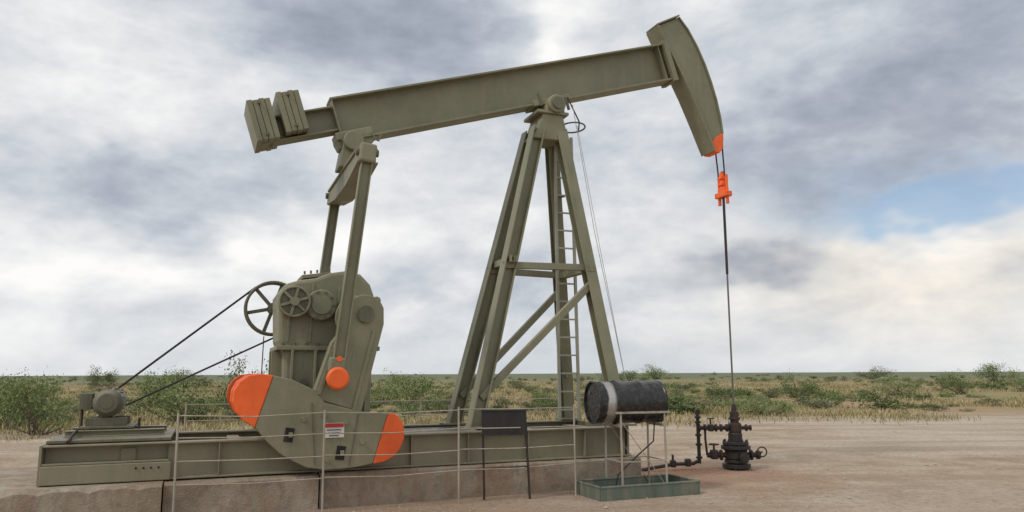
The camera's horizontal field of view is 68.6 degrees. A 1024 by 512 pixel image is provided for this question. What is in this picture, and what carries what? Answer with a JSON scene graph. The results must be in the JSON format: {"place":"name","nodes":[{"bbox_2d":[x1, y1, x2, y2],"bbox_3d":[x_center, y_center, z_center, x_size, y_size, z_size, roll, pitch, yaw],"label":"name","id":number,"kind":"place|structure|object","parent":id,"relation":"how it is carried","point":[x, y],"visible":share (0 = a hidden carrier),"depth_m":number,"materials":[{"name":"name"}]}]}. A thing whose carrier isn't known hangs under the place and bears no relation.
{"place":"outdoors","nodes":[
{"label":"outdoors","id":0,"kind":"place"},
{"bbox_2d":[0,372,1023,511],"bbox_3d":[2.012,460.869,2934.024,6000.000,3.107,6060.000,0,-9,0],"label":"ground","id":1,"kind":"structure","parent":0,"point":[988,479],"depth_m":14.30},
{"bbox_2d":[0,367,57,428],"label":"mesquite bush","id":2,"kind":"object","parent":1,"relation":"on","point":[18,424],"visible":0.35,"depth_m":23.65,"materials":[{"name":"green plant"}]},
{"bbox_2d":[0,373,59,414],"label":"mesquite bush","id":3,"kind":"object","parent":1,"relation":"on","point":[7,387],"visible":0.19,"depth_m":30.46,"materials":[{"name":"green plant"}]},
{"bbox_2d":[0,367,96,435],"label":"mesquite bush","id":4,"kind":"object","parent":1,"relation":"on","point":[25,392],"visible":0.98,"depth_m":20.90,"materials":[{"name":"green plant"}]},
{"bbox_2d":[80,365,121,386],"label":"mesquite bush","id":5,"kind":"object","parent":1,"relation":"on","point":[109,376],"visible":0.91,"depth_m":108.38,"materials":[{"name":"green plant"}]},
{"bbox_2d":[124,369,189,406],"bbox_3d":[-17.989,6.631,37.901,2.966,2.208,4.151,9,-13,-45],"label":"mesquite bush","id":6,"kind":"object","parent":1,"relation":"on","point":[144,390],"visible":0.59,"depth_m":37.38,"materials":[{"name":"green plant"}]},
{"bbox_2d":[129,376,227,424],"bbox_3d":[-11.300,4.895,25.480,3.100,1.726,3.660,2,-9,-16],"label":"mesquite bush","id":7,"kind":"object","parent":1,"relation":"on","point":[170,394],"visible":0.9,"depth_m":25.22,"materials":[{"name":"green plant"}]},
{"bbox_2d":[159,365,206,388],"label":"mesquite bush","id":8,"kind":"object","parent":1,"relation":"on","point":[186,375],"visible":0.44,"depth_m":88.82,"materials":[{"name":"green plant"}]},
{"bbox_2d":[208,350,268,418],"bbox_3d":[-10.057,4.744,28.272,2.586,2.900,2.816,5,-10,-30],"label":"mesquite bush","id":9,"kind":"object","parent":1,"relation":"on","point":[229,382],"visible":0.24,"depth_m":27.89,"materials":[{"name":"green plant"}]},
{"bbox_2d":[0,455,640,511],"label":"concrete foundation","id":10,"kind":"object","parent":1,"relation":"on","point":[20,491],"visible":0.69,"depth_m":9.27,"materials":[{"name":"beige concrete"}]},
{"bbox_2d":[36,15,734,485],"bbox_3d":[-0.872,-0.809,11.753,10.370,7.681,3.000,3,-10,-22],"label":"oil pump jack","id":11,"kind":"object","parent":10,"relation":"on","point":[326,333],"visible":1,"depth_m":10.96,"materials":[{"name":"green paint"}]},
{"bbox_2d":[172,397,583,511],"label":"pipe guard fence","id":12,"kind":"object","parent":1,"relation":"on","point":[322,456],"visible":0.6,"depth_m":9.44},
{"bbox_2d":[370,368,414,404],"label":"mesquite bush","id":13,"kind":"object","parent":1,"relation":"on","point":[393,381],"visible":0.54,"depth_m":41.27,"materials":[{"name":"green plant"}]},
{"bbox_2d":[372,372,441,407],"bbox_3d":[-4.879,6.415,35.902,2.966,1.893,4.151,8,-12,-44],"label":"mesquite bush","id":14,"kind":"object","parent":1,"relation":"on","point":[419,388],"visible":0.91,"depth_m":35.36,"materials":[{"name":"green plant"}]},
{"bbox_2d":[412,383,470,413],"bbox_3d":[-3.085,5.965,31.565,2.401,1.402,2.195,7,-11,-39],"label":"mesquite bush","id":15,"kind":"object","parent":1,"relation":"on","point":[434,403],"visible":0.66,"depth_m":31.18,"materials":[{"name":"green plant"}]},
{"bbox_2d":[481,409,530,499],"bbox_3d":[-0.080,2.667,10.051,0.670,1.201,0.058,1,-9,-6],"label":"lease sign","id":16,"kind":"object","parent":1,"relation":"on","point":[504,418],"visible":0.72,"depth_m":10.09,"materials":[{"name":"metal"}]},
{"bbox_2d":[0,379,1023,442],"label":"dry grass","id":17,"kind":"structure","parent":1,"relation":"on","point":[859,412],"depth_m":30.70,"materials":[{"name":"green plant"}]},
{"bbox_2d":[0,372,1023,421],"bbox_3d":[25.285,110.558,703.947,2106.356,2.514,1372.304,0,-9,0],"label":"desert scrub","id":18,"kind":"object","parent":1,"relation":"on","point":[675,400],"visible":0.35,"depth_m":42.16,"materials":[{"name":"green plant"}]},
{"bbox_2d":[536,391,557,409],"bbox_3d":[1.670,6.301,32.432,1.772,0.959,2.092,-7,-11,36],"label":"mesquite bush","id":19,"kind":"object","parent":1,"relation":"on","point":[546,404],"visible":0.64,"depth_m":32.18,"materials":[{"name":"green plant"}]},
{"bbox_2d":[619,370,651,380],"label":"mesquite bush","id":20,"kind":"object","parent":1,"relation":"on","point":[631,374],"visible":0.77,"depth_m":127.77,"materials":[{"name":"green plant"}]},
{"bbox_2d":[574,474,700,501],"bbox_3d":[1.734,3.195,10.400,1.574,0.188,0.774,3,-10,-22],"label":"drip pan","id":21,"kind":"object","parent":1,"relation":"on","point":[607,489],"visible":0.81,"depth_m":10.17,"materials":[{"name":"metal"}]},
{"bbox_2d":[584,380,669,485],"bbox_3d":[1.628,2.546,10.588,1.065,1.569,0.608,2,-9,-17],"label":"chemical drum on stand","id":22,"kind":"object","parent":21,"relation":"on","point":[615,403],"visible":0.97,"depth_m":10.46,"materials":[{"name":"paint"}]},
{"bbox_2d":[639,364,679,378],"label":"mesquite bush","id":23,"kind":"object","parent":1,"relation":"on","point":[654,374],"visible":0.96,"depth_m":196.71,"materials":[{"name":"green plant"}]},
{"bbox_2d":[641,404,766,470],"bbox_3d":[3.187,3.161,13.012,2.418,1.150,0.607,0,-9,0],"label":"wellhead valve tree","id":24,"kind":"object","parent":1,"relation":"on","point":[736,455],"visible":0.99,"depth_m":12.97,"materials":[{"name":"metal"}]},
{"bbox_2d":[702,377,744,401],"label":"mesquite bush","id":25,"kind":"object","parent":1,"relation":"on","point":[717,393],"visible":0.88,"depth_m":42.92,"materials":[{"name":"green plant"}]},
{"bbox_2d":[725,396,804,415],"bbox_3d":[9.833,5.811,29.077,2.657,0.815,3.137,7,-11,-37],"label":"mesquite bush","id":26,"kind":"object","parent":1,"relation":"on","point":[764,408],"visible":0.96,"depth_m":28.90,"materials":[{"name":"green plant"}]},
{"bbox_2d":[770,369,836,397],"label":"mesquite bush","id":27,"kind":"object","parent":1,"relation":"on","point":[811,389],"visible":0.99,"depth_m":46.62,"materials":[{"name":"green plant"}]},
{"bbox_2d":[798,390,847,406],"bbox_3d":[15.158,6.880,36.554,2.347,0.966,2.155,-8,-12,39],"label":"mesquite bush","id":28,"kind":"object","parent":1,"relation":"on","point":[831,397],"visible":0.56,"depth_m":36.31,"materials":[{"name":"green plant"}]},
{"bbox_2d":[854,365,896,378],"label":"mesquite bush","id":29,"kind":"object","parent":1,"relation":"on","point":[876,375],"visible":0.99,"depth_m":186.88,"materials":[{"name":"green plant"}]},
{"bbox_2d":[861,374,928,394],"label":"mesquite bush","id":30,"kind":"object","parent":1,"relation":"on","point":[884,386],"visible":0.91,"depth_m":50.78,"materials":[{"name":"green plant"}]},
{"bbox_2d":[918,368,984,393],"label":"mesquite bush","id":31,"kind":"object","parent":1,"relation":"on","point":[959,384],"visible":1,"depth_m":57.09,"materials":[{"name":"green plant"}]},
{"bbox_2d":[970,361,1023,381],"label":"mesquite bush","id":32,"kind":"object","parent":1,"relation":"on","point":[987,370],"visible":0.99,"depth_m":105.37,"materials":[{"name":"green plant"}]},
{"bbox_2d":[1007,376,1023,390],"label":"mesquite bush","id":33,"kind":"object","parent":1,"relation":"on","point":[1019,381],"visible":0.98,"depth_m":61.48,"materials":[{"name":"green plant"}]},
{"bbox_2d":[0,0,1023,375],"label":"sky","id":34,"kind":"structure","parent":0,"point":[873,150],"materials":[{"name":"grey"}]},
{"bbox_2d":[1,410,1023,511],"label":"gravel stones","id":35,"kind":"object","parent":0,"point":[848,497],"visible":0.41,"depth_m":11.36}
]}

